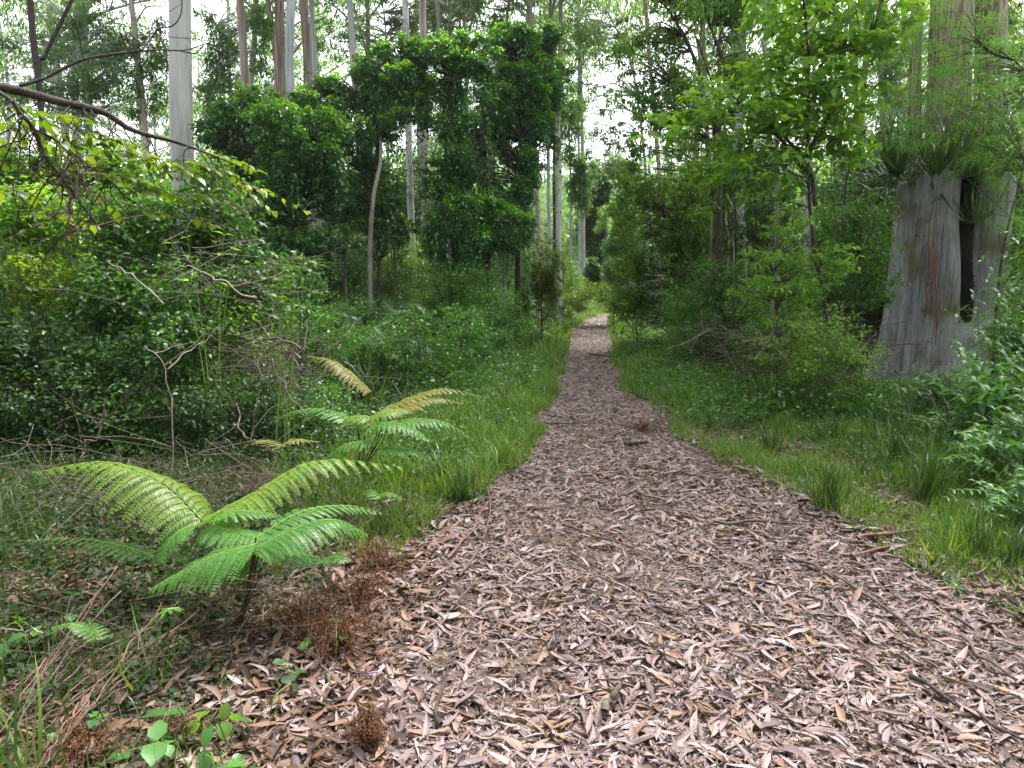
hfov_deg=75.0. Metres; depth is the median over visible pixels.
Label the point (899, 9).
gum tree
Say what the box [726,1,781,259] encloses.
gum tree
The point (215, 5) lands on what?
sky
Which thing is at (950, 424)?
broadleaf herb
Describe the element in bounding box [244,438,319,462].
fern
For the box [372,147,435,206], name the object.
understory shrub
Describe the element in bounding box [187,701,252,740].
heart leaved seedling
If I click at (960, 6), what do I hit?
gum tree
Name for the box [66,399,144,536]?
dead branch
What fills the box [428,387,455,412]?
grass tussock
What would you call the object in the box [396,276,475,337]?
understory shrub
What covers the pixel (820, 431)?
grass tussock
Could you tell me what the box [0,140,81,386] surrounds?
thicket shrub
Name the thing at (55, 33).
gum tree
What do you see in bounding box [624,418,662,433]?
dead fern
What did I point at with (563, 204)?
understory shrub
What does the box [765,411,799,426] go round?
grass tussock
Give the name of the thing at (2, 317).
understory shrub
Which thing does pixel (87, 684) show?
dry stalk
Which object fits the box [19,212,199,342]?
understory shrub
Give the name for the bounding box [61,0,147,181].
gum tree
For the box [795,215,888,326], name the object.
understory shrub
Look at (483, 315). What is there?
understory shrub
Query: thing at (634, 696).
bark crumbs
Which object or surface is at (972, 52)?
fine leaved tree
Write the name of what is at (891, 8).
gum tree
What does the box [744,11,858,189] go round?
gum tree
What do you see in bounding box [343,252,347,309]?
sapling
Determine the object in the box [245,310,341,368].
understory shrub
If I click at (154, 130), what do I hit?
gum tree
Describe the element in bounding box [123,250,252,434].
thicket shrub
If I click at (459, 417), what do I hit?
grass tussock
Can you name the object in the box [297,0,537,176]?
light leaved tree
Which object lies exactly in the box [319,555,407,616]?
dead fern
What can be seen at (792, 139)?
gum tree
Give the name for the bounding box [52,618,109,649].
fern
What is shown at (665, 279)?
understory tree
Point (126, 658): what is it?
dry stalk
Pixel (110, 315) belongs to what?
thicket shrub
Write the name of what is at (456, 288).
leafy shrub
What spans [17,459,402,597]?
fern
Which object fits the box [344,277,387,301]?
understory shrub
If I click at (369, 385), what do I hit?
strap leaved plant
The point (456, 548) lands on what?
fallen stick
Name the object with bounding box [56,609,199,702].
dry stalk
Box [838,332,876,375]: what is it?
dead branch
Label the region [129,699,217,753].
dead fern
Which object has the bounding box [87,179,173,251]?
understory tree
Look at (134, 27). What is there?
gum tree
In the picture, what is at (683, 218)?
leafy tree
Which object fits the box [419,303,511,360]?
leafy shrub
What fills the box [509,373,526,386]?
grass tussock
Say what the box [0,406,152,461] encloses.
thicket shrub
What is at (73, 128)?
gum tree
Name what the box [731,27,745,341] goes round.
gum tree
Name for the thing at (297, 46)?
gum tree
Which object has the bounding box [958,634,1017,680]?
fallen stick
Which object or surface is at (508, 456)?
grass
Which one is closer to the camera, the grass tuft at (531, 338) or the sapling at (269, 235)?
the sapling at (269, 235)
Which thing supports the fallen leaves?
on the ground at (260, 678)
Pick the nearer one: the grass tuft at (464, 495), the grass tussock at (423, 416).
the grass tuft at (464, 495)
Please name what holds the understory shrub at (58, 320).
on the ground at (260, 678)
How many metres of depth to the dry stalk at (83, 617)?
2.71 m
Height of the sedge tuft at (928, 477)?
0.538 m
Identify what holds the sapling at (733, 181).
on the ground at (260, 678)
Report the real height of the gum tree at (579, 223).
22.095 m
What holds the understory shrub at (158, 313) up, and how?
on the ground at (260, 678)
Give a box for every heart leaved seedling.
[0,608,111,657]
[30,591,90,642]
[36,711,108,746]
[107,719,174,762]
[140,707,246,767]
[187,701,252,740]
[210,752,259,767]
[269,658,305,714]
[300,618,353,655]
[943,570,964,598]
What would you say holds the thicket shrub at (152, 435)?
on the ground at (260, 678)
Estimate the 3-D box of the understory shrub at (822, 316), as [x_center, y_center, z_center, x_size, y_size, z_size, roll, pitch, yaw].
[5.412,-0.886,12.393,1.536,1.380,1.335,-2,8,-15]
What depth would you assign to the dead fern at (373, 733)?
2.13 m
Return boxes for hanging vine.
[727,194,758,277]
[732,198,749,301]
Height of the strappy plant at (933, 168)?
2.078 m
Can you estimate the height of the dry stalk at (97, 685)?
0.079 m
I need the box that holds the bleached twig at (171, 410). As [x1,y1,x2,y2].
[107,323,211,476]
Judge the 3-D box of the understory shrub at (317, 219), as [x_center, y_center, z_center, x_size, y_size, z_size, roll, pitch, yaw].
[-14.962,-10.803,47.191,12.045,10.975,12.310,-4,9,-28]
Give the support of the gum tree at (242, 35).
on the ground at (260, 678)
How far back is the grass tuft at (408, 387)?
8.12 m
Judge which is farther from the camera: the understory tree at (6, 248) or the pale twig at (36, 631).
the understory tree at (6, 248)
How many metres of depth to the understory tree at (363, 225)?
19.01 m
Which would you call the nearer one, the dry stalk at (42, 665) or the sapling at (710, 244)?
the dry stalk at (42, 665)
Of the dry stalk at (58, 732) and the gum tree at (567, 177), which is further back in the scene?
the gum tree at (567, 177)
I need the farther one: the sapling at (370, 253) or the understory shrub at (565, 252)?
the understory shrub at (565, 252)
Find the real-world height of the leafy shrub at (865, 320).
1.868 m
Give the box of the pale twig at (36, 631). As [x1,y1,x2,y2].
[0,627,47,633]
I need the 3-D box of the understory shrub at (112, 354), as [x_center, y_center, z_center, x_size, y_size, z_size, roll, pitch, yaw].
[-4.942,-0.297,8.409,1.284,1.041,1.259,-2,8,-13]
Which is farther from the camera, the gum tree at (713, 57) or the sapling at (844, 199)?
the gum tree at (713, 57)
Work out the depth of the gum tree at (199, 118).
55.85 m
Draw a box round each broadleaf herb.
[860,393,927,422]
[891,363,966,416]
[895,401,977,442]
[927,336,1023,441]
[940,288,1023,415]
[941,417,1023,479]
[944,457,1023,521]
[961,384,1023,460]
[977,226,1023,328]
[999,462,1023,519]
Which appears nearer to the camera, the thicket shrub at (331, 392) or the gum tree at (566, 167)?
the thicket shrub at (331, 392)
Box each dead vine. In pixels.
[5,154,145,242]
[74,144,174,217]
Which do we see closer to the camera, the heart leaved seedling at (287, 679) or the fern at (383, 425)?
the heart leaved seedling at (287, 679)
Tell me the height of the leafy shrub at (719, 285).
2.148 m
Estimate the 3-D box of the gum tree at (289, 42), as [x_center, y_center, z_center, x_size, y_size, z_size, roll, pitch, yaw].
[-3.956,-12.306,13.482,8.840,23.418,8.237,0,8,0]
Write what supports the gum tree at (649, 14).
on the ground at (260, 678)
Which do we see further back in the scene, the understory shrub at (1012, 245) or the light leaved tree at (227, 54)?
the light leaved tree at (227, 54)
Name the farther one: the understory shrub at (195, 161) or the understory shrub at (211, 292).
the understory shrub at (195, 161)
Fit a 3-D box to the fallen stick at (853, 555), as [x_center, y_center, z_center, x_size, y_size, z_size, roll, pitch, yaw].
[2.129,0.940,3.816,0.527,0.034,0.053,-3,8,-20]
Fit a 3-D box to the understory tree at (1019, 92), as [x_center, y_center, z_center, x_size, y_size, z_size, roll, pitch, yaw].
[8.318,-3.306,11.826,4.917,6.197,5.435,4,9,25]
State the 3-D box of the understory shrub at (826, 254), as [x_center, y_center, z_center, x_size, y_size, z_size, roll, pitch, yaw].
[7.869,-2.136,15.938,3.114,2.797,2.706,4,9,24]
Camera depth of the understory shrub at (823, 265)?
15.75 m
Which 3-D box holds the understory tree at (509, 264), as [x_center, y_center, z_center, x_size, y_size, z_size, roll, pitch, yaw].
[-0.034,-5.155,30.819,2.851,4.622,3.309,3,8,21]
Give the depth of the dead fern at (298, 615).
2.91 m
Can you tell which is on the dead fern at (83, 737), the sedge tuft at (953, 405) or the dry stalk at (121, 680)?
the dry stalk at (121, 680)
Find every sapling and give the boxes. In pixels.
[162,227,240,451]
[264,249,328,455]
[267,187,271,286]
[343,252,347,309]
[367,134,382,310]
[391,193,396,318]
[447,174,452,350]
[502,243,505,340]
[629,0,931,388]
[697,38,736,328]
[705,217,712,353]
[725,211,730,325]
[732,230,735,350]
[760,39,779,370]
[781,214,792,380]
[839,169,848,329]
[863,185,872,350]
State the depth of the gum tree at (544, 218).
63.00 m
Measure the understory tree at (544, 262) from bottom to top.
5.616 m
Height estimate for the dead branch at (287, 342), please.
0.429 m
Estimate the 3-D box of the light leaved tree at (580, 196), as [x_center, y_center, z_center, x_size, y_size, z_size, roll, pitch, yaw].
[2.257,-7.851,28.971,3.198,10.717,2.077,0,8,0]
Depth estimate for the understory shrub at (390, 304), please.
11.55 m
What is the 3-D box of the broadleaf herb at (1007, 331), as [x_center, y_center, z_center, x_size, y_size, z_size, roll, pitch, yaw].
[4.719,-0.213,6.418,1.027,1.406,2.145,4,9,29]
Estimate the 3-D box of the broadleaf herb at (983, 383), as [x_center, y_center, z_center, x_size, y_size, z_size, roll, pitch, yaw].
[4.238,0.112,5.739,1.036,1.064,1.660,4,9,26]
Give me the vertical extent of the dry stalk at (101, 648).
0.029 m
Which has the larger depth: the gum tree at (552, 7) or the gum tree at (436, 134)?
the gum tree at (436, 134)
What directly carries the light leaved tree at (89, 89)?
on the ground at (260, 678)
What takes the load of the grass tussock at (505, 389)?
on the ground at (260, 678)
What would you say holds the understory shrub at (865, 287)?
on the ground at (260, 678)
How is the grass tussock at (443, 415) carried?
on the ground at (260, 678)
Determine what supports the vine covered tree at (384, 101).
on the ground at (260, 678)
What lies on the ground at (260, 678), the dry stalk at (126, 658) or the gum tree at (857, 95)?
the gum tree at (857, 95)
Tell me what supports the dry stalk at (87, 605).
on the ground cover at (126, 576)
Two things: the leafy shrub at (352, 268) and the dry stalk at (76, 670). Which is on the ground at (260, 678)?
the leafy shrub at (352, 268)
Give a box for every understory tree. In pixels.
[0,161,98,317]
[0,231,17,264]
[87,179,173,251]
[315,153,446,312]
[336,140,483,315]
[430,250,508,294]
[457,253,501,297]
[481,242,535,295]
[509,237,563,291]
[575,248,610,288]
[649,253,679,284]
[652,113,804,279]
[714,172,803,258]
[774,170,828,244]
[782,165,888,269]
[831,21,1023,264]
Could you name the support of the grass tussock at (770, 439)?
on the ground at (260, 678)
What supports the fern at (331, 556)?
on the ground at (260, 678)
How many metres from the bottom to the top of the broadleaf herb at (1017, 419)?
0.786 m
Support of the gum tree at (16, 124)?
on the ground at (260, 678)
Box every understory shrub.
[0,230,78,324]
[0,237,30,292]
[0,261,27,385]
[0,291,42,334]
[12,260,191,345]
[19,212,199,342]
[58,130,171,222]
[58,322,167,380]
[100,220,254,293]
[131,273,251,344]
[141,258,271,352]
[152,120,305,218]
[157,301,273,383]
[207,269,292,330]
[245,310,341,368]
[254,166,339,233]
[275,233,361,315]
[290,296,354,332]
[304,291,379,351]
[319,245,350,302]
[320,283,387,319]
[324,155,430,245]
[326,320,417,393]
[341,269,392,300]
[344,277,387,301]
[352,292,423,338]
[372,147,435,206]
[373,271,442,315]
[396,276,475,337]
[396,352,437,379]
[408,309,444,339]
[418,330,450,354]
[429,350,488,382]
[435,276,481,304]
[453,303,508,330]
[455,338,497,363]
[456,301,481,326]
[458,320,503,353]
[477,285,513,309]
[533,183,572,238]
[540,194,577,278]
[542,191,652,291]
[562,234,610,270]
[653,291,732,343]
[662,315,745,358]
[701,243,795,314]
[703,339,752,371]
[711,260,842,343]
[720,292,827,379]
[725,230,821,284]
[728,139,856,224]
[729,261,794,306]
[749,301,893,413]
[791,300,844,342]
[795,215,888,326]
[796,141,909,238]
[797,238,853,330]
[800,237,883,270]
[809,218,890,343]
[809,247,887,363]
[820,239,888,353]
[844,178,1023,309]
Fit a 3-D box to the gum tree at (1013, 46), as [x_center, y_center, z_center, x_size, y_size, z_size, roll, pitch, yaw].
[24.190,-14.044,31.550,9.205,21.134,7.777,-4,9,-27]
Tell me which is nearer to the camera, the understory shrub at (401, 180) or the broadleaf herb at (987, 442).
the broadleaf herb at (987, 442)
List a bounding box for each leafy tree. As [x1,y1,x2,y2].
[572,174,614,266]
[597,152,751,351]
[598,191,644,320]
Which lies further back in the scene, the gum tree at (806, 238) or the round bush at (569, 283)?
the round bush at (569, 283)
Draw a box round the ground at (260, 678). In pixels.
[0,190,1023,767]
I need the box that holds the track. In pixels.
[348,315,1023,767]
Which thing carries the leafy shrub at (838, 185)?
on the ground at (260, 678)
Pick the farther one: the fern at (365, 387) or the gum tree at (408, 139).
the gum tree at (408, 139)
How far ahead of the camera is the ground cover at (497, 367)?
8.06 m
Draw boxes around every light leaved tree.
[0,0,168,235]
[191,0,285,118]
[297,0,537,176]
[550,81,599,311]
[553,0,652,316]
[586,148,655,288]
[826,0,1023,234]
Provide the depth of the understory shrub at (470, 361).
10.13 m
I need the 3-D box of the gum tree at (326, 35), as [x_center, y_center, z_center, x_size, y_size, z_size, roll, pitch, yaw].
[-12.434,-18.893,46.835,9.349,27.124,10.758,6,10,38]
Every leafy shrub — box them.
[251,248,336,384]
[278,299,376,391]
[299,230,382,312]
[312,295,449,373]
[356,306,458,389]
[359,234,444,309]
[395,256,503,340]
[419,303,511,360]
[472,283,540,353]
[655,255,766,370]
[664,307,754,367]
[714,143,811,311]
[723,206,864,396]
[748,306,859,375]
[805,121,908,239]
[805,190,911,376]
[826,274,885,348]
[1000,226,1023,333]
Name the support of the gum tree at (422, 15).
on the ground at (260, 678)
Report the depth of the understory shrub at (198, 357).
7.78 m
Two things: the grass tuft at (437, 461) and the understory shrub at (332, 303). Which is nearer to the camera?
the grass tuft at (437, 461)
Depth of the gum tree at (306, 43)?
22.52 m
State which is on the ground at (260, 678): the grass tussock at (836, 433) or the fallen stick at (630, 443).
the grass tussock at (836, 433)
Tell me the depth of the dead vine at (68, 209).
3.08 m
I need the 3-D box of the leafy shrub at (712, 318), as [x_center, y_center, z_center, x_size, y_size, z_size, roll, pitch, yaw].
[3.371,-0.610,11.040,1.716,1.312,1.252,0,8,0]
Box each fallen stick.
[309,633,333,686]
[323,593,384,632]
[408,572,487,640]
[433,666,448,725]
[447,490,496,558]
[456,484,490,576]
[537,587,563,624]
[545,421,580,424]
[562,523,632,547]
[588,352,607,356]
[600,683,621,712]
[623,441,648,445]
[678,443,714,457]
[704,605,761,628]
[713,519,794,525]
[791,554,922,639]
[850,541,920,557]
[855,527,929,540]
[909,672,1022,740]
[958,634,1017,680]
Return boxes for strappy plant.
[823,97,963,194]
[869,87,1022,227]
[887,75,1023,182]
[955,172,1011,240]
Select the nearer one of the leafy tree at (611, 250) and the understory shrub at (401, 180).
the leafy tree at (611, 250)
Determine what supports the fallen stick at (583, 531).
on the track
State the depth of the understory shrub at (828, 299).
12.27 m
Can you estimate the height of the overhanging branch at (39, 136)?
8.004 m
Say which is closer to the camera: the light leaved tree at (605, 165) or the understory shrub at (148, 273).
the understory shrub at (148, 273)
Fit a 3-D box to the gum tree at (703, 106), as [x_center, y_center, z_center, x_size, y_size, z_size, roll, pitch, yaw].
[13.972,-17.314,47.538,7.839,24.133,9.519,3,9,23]
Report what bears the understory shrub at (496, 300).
on the ground at (260, 678)
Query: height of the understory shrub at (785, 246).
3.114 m
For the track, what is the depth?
3.08 m
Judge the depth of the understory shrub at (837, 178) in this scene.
42.68 m
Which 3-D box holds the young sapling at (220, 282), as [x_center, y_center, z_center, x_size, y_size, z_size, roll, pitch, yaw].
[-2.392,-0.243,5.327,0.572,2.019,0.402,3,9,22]
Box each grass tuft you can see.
[0,649,88,767]
[113,600,186,690]
[386,378,429,404]
[423,439,458,482]
[438,454,486,503]
[509,325,540,349]
[789,451,857,512]
[918,506,959,561]
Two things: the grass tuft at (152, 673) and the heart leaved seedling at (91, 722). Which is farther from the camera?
the grass tuft at (152, 673)
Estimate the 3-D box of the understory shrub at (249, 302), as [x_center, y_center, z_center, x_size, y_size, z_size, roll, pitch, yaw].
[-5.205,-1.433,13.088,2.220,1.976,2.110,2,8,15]
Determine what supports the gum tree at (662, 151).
on the ground at (260, 678)
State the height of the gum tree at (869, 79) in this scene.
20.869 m
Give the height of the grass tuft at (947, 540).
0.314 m
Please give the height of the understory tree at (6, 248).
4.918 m
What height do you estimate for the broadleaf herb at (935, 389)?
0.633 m
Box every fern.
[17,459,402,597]
[26,710,140,767]
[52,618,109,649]
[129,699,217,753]
[147,607,182,637]
[148,504,381,626]
[229,574,357,649]
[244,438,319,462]
[270,388,485,467]
[279,596,400,677]
[298,553,350,578]
[308,356,383,416]
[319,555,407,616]
[336,695,393,753]
[345,534,415,578]
[364,489,400,505]
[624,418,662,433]
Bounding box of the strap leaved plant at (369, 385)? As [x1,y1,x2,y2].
[319,345,396,414]
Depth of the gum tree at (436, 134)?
56.05 m
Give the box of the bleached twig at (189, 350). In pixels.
[149,323,220,368]
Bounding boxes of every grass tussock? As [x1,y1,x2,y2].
[402,406,437,430]
[425,409,463,428]
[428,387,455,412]
[443,404,482,426]
[457,419,481,441]
[478,400,514,427]
[497,379,519,399]
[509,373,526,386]
[705,415,723,429]
[718,391,733,410]
[755,418,786,451]
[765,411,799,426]
[809,413,835,440]
[816,409,852,441]
[816,411,847,434]
[848,457,872,475]
[902,409,949,437]
[937,496,1016,560]
[991,509,1023,571]
[992,529,1023,557]
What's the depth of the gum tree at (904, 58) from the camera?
53.54 m
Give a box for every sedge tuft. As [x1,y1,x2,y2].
[867,396,963,462]
[882,429,992,504]
[912,372,994,430]
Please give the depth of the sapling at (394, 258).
14.82 m
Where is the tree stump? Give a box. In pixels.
[846,160,1016,387]
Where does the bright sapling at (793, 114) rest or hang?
on the ground at (260, 678)
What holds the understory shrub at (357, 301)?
on the ground at (260, 678)
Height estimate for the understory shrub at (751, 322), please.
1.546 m
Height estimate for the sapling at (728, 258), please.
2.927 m
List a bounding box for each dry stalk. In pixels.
[0,641,87,698]
[0,657,46,731]
[1,649,82,691]
[1,657,87,746]
[4,590,98,741]
[6,624,83,720]
[17,590,121,722]
[19,658,73,721]
[21,566,117,700]
[24,655,136,748]
[28,620,78,699]
[32,644,183,724]
[34,717,89,753]
[35,679,99,767]
[36,627,152,690]
[43,634,162,763]
[43,642,198,717]
[43,702,79,766]
[51,660,137,704]
[51,680,136,741]
[55,601,178,744]
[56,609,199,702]
[62,646,167,731]
[70,602,162,734]
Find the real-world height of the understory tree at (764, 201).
6.170 m
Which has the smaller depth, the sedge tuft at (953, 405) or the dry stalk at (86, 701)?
the dry stalk at (86, 701)
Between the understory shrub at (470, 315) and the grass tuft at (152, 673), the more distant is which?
the understory shrub at (470, 315)
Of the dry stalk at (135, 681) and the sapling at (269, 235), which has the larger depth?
the sapling at (269, 235)
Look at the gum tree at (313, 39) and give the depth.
20.71 m
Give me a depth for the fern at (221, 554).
2.78 m
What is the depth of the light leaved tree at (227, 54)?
21.53 m
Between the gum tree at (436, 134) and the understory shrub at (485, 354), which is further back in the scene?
the gum tree at (436, 134)
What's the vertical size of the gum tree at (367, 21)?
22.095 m
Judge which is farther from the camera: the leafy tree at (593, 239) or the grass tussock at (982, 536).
the leafy tree at (593, 239)
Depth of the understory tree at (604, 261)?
55.05 m
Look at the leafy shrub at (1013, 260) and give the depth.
9.75 m
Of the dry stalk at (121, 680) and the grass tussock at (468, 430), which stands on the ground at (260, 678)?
the grass tussock at (468, 430)
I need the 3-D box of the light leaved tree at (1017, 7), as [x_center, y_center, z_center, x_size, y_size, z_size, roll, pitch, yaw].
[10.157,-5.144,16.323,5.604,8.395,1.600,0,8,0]
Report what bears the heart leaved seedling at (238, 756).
on the ground at (260, 678)
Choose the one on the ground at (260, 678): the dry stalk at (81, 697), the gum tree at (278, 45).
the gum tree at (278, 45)
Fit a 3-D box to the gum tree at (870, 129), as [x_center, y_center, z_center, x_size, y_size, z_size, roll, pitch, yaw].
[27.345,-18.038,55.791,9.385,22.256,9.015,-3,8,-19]
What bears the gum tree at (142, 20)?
on the ground at (260, 678)
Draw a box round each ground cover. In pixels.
[0,284,1023,517]
[0,352,468,767]
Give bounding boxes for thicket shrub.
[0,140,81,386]
[0,171,106,401]
[0,243,101,409]
[0,303,86,431]
[0,356,127,454]
[0,384,79,454]
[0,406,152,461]
[39,326,154,443]
[43,131,168,402]
[49,238,168,417]
[64,173,194,415]
[72,371,185,459]
[97,409,197,461]
[108,304,235,443]
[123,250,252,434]
[147,178,272,411]
[162,369,270,456]
[169,149,265,379]
[189,300,296,415]
[211,236,304,407]
[217,363,308,446]
[268,373,362,438]
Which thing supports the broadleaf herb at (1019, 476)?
on the ground at (260, 678)
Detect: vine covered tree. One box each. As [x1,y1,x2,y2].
[187,81,360,321]
[285,28,452,317]
[393,28,541,337]
[468,16,580,341]
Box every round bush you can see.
[553,281,621,312]
[554,256,590,295]
[580,257,603,290]
[586,298,626,312]
[621,291,669,342]
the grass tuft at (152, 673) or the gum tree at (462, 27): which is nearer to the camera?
the grass tuft at (152, 673)
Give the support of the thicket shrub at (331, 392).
on the ground at (260, 678)
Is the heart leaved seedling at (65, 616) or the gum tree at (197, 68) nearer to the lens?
the heart leaved seedling at (65, 616)
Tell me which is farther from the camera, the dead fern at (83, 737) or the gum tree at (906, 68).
the gum tree at (906, 68)
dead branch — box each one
[50,369,151,467]
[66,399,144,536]
[200,361,260,453]
[236,320,302,359]
[243,315,300,373]
[246,347,318,430]
[669,322,710,352]
[711,311,742,338]
[749,320,790,365]
[771,306,804,383]
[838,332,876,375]
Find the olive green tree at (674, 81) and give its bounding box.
[606,0,779,322]
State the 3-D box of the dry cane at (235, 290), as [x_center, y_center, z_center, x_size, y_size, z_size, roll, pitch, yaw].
[-1.829,-0.633,4.148,0.472,0.212,0.040,0,8,0]
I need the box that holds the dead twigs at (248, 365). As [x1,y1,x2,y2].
[0,205,925,707]
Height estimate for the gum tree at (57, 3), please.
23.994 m
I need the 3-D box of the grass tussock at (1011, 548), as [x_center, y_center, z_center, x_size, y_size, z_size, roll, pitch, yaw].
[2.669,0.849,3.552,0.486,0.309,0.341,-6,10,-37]
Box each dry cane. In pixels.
[108,260,163,303]
[179,265,256,298]
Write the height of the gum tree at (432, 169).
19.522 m
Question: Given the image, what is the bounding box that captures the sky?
[0,0,1023,184]
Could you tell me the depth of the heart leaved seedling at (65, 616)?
2.84 m
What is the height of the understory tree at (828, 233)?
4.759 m
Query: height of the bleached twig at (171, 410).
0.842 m
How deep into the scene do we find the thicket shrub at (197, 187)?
7.67 m
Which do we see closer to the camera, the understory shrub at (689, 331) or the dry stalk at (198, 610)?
the dry stalk at (198, 610)
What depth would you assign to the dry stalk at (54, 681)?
2.42 m
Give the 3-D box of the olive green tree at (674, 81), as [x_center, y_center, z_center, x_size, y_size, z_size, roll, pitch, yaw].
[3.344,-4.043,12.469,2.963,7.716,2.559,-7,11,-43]
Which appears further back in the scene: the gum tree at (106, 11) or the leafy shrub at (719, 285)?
the gum tree at (106, 11)
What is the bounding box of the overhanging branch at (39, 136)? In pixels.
[0,0,310,320]
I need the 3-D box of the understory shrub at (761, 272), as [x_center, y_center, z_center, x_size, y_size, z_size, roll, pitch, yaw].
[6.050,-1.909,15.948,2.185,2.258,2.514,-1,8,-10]
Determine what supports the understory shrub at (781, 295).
on the ground at (260, 678)
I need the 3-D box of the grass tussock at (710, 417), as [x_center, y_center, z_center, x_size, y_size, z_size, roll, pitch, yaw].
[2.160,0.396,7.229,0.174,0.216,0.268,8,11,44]
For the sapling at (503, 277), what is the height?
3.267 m
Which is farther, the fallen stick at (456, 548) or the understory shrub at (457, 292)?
the understory shrub at (457, 292)
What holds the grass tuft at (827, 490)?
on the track
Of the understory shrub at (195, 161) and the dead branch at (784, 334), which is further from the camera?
the understory shrub at (195, 161)
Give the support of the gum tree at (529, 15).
on the ground at (260, 678)
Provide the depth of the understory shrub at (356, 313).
11.50 m
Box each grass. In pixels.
[257,306,1023,625]
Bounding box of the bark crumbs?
[319,414,1023,767]
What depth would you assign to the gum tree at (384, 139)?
57.58 m
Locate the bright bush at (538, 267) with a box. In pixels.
[500,235,578,348]
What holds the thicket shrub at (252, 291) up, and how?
on the ground at (260, 678)
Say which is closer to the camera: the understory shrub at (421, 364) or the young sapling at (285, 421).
the young sapling at (285, 421)
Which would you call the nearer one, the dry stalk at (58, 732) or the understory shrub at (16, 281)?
the dry stalk at (58, 732)
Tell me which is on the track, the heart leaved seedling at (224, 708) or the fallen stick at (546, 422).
the fallen stick at (546, 422)
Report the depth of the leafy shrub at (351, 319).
10.52 m
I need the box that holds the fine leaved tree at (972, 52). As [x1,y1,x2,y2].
[851,0,1023,380]
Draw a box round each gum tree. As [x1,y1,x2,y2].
[0,0,149,122]
[0,4,59,145]
[0,57,60,156]
[12,0,168,174]
[24,64,130,165]
[27,0,65,350]
[38,0,73,346]
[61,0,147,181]
[70,0,84,163]
[79,0,205,158]
[109,46,201,179]
[128,0,167,238]
[165,47,213,168]
[168,0,193,343]
[191,0,273,129]
[197,0,376,91]
[223,0,372,95]
[236,0,253,213]
[245,0,274,93]
[245,0,393,92]
[261,0,370,123]
[274,0,283,230]
[285,0,296,298]
[296,0,416,148]
[299,0,327,231]
[309,0,322,246]
[346,0,368,299]
[347,42,401,168]
[355,0,443,219]
[375,67,443,191]
[384,121,405,183]
[385,0,536,106]
[399,0,542,288]
[402,0,416,342]
[412,70,476,163]
[419,0,428,327]
[426,0,543,270]
[441,0,488,38]
[486,0,654,313]
[488,0,593,310]
[503,0,594,322]
[512,2,599,303]
[513,0,535,320]
[522,0,623,313]
[523,0,651,314]
[532,172,575,294]
[533,148,577,251]
[533,156,551,246]
[537,2,612,213]
[545,146,568,188]
[551,143,580,188]
[555,0,564,324]
[561,121,602,262]
[585,0,782,268]
[588,122,603,164]
[614,139,667,212]
[635,86,671,286]
[643,0,660,329]
[652,105,682,183]
[654,2,802,102]
[655,79,703,195]
[660,31,763,162]
[700,0,713,257]
[722,0,821,186]
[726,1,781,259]
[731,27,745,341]
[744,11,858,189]
[748,1,876,203]
[753,75,820,184]
[760,0,929,180]
[762,5,773,246]
[779,31,879,179]
[799,62,905,168]
[803,4,811,280]
[832,7,841,229]
[840,0,1023,96]
[847,6,861,328]
[849,15,973,177]
[858,0,972,122]
[868,1,889,337]
[909,2,923,183]
[922,0,1023,173]
[923,0,974,174]
[972,29,1023,140]
[973,0,1008,150]
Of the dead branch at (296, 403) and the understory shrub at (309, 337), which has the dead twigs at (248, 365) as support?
the dead branch at (296, 403)
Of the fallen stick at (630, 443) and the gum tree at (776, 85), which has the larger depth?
the gum tree at (776, 85)
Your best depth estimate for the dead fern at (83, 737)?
2.17 m
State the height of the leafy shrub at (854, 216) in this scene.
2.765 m
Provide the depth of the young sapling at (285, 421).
5.38 m
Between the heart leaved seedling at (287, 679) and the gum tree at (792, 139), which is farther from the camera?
the gum tree at (792, 139)
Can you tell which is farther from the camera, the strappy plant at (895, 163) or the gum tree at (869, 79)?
the gum tree at (869, 79)
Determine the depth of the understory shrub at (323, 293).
14.75 m
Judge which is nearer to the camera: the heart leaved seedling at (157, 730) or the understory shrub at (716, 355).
the heart leaved seedling at (157, 730)
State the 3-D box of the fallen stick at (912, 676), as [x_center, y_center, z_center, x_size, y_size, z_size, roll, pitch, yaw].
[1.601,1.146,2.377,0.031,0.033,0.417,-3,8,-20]
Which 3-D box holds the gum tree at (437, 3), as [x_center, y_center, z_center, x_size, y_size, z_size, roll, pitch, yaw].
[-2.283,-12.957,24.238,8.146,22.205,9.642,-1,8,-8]
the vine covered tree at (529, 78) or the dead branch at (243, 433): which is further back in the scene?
the vine covered tree at (529, 78)
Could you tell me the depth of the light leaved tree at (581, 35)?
24.50 m
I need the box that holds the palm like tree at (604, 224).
[593,204,610,255]
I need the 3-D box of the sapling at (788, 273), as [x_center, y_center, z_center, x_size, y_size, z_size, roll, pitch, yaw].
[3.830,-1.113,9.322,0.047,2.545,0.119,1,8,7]
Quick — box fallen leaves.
[287,312,1023,767]
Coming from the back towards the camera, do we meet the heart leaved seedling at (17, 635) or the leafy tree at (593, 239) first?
the leafy tree at (593, 239)
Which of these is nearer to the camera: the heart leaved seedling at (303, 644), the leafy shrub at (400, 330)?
the heart leaved seedling at (303, 644)
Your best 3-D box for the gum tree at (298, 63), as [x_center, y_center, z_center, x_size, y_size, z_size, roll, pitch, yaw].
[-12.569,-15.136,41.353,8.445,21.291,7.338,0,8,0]
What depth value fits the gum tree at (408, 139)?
16.35 m

